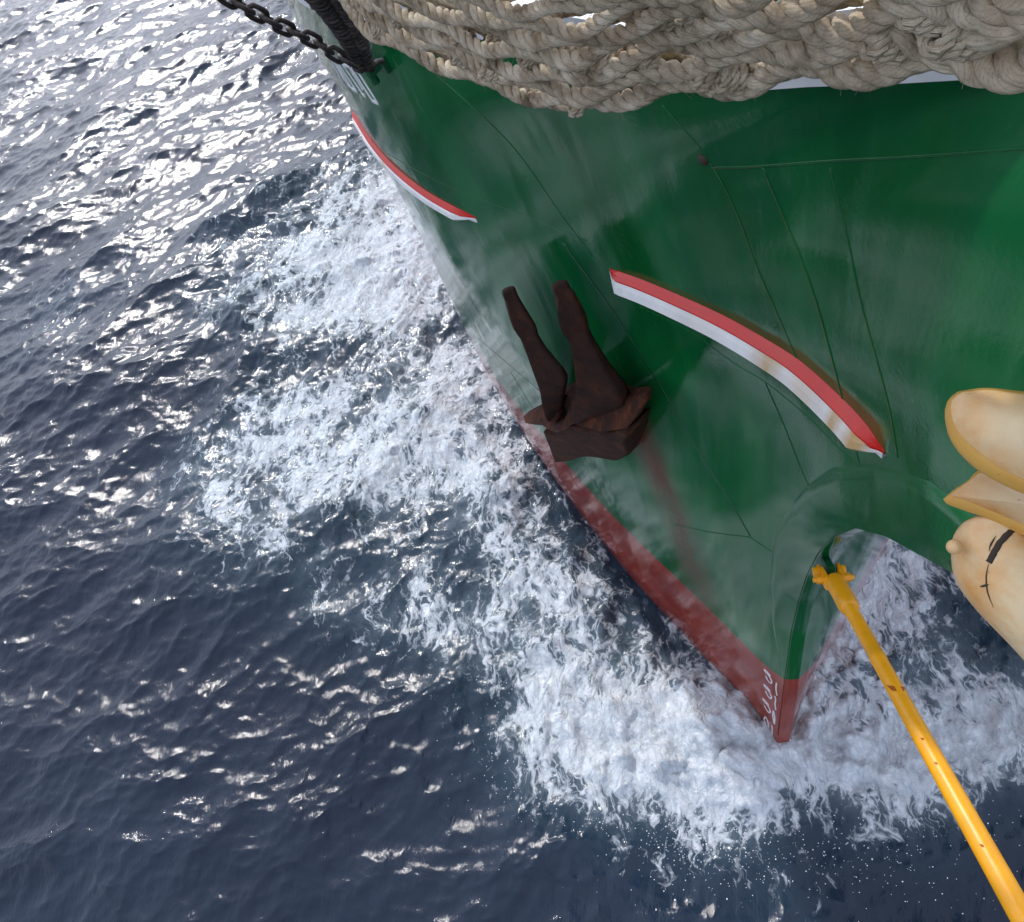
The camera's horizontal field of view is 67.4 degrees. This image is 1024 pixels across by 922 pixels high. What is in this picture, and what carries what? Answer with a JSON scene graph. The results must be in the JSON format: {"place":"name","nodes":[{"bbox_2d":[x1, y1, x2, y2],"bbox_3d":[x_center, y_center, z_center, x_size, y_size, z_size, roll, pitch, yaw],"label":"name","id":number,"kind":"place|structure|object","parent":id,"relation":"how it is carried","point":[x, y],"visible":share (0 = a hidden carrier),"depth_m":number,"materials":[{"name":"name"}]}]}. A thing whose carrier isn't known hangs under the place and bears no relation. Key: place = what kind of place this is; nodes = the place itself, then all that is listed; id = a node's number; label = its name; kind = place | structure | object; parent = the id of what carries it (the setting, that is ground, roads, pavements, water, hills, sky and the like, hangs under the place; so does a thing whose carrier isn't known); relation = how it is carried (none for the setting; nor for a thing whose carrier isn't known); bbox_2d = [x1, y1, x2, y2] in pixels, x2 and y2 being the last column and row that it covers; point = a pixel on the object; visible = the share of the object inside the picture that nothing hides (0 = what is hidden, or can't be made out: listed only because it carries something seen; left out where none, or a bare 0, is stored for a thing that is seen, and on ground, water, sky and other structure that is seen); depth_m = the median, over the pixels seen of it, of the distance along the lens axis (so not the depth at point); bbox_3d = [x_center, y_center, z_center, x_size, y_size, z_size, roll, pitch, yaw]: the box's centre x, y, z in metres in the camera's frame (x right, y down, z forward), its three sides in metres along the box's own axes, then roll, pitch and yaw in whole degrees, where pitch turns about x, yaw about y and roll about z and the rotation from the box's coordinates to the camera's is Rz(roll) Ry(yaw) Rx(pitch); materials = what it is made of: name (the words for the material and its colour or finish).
{"place":"outdoors","nodes":[
{"label":"outdoors","id":0,"kind":"place"},
{"bbox_2d":[0,0,1023,921],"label":"sea","id":1,"kind":"structure","parent":0,"point":[276,630],"depth_m":7.57,"materials":[{"name":"liquid"}]},
{"bbox_2d":[285,0,1023,742],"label":"sailing ship","id":2,"kind":"object","parent":1,"relation":"on","point":[801,300],"visible":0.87,"depth_m":2.59,"materials":[{"name":"paint"}]},
{"bbox_2d":[217,0,358,69],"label":"chain","id":3,"kind":"object","parent":2,"relation":"hanging from","point":[303,36],"visible":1,"depth_m":2.00,"materials":[{"name":"black metal"}]},
{"bbox_2d":[304,0,384,73],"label":"rusted stay","id":4,"kind":"object","parent":2,"relation":"attached to","point":[354,42],"visible":0.81,"depth_m":2.09,"materials":[{"name":"black metal"}]},
{"bbox_2d":[502,280,651,461],"bbox_3d":[0.421,-0.261,5.052,0.549,3.759,2.085,-27,52,-4],"label":"anchor","id":5,"kind":"object","parent":2,"relation":"attached to","point":[597,408],"visible":0.98,"depth_m":3.86,"materials":[{"name":"metal"}]},
{"bbox_2d":[338,0,1023,117],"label":"rope fender","id":6,"kind":"object","parent":2,"relation":"hanging from","point":[730,50],"visible":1,"depth_m":1.09,"materials":[{"name":"fabric"}]},
{"bbox_2d":[812,557,1023,921],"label":"bobstay","id":7,"kind":"object","parent":2,"relation":"attached to","point":[1006,887],"visible":0.99,"depth_m":2.15,"materials":[{"name":"yellow paint"}]},
{"bbox_2d":[943,388,1023,659],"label":"figurehead","id":8,"kind":"object","parent":2,"relation":"attached to","point":[985,428],"visible":1,"depth_m":1.07,"materials":[{"name":"paint"}]},
{"bbox_2d":[354,375,1022,921],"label":"spray","id":9,"kind":"object","parent":1,"relation":"on","point":[716,795],"visible":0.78,"depth_m":5.67,"materials":[{"name":"white liquid"}]}
]}

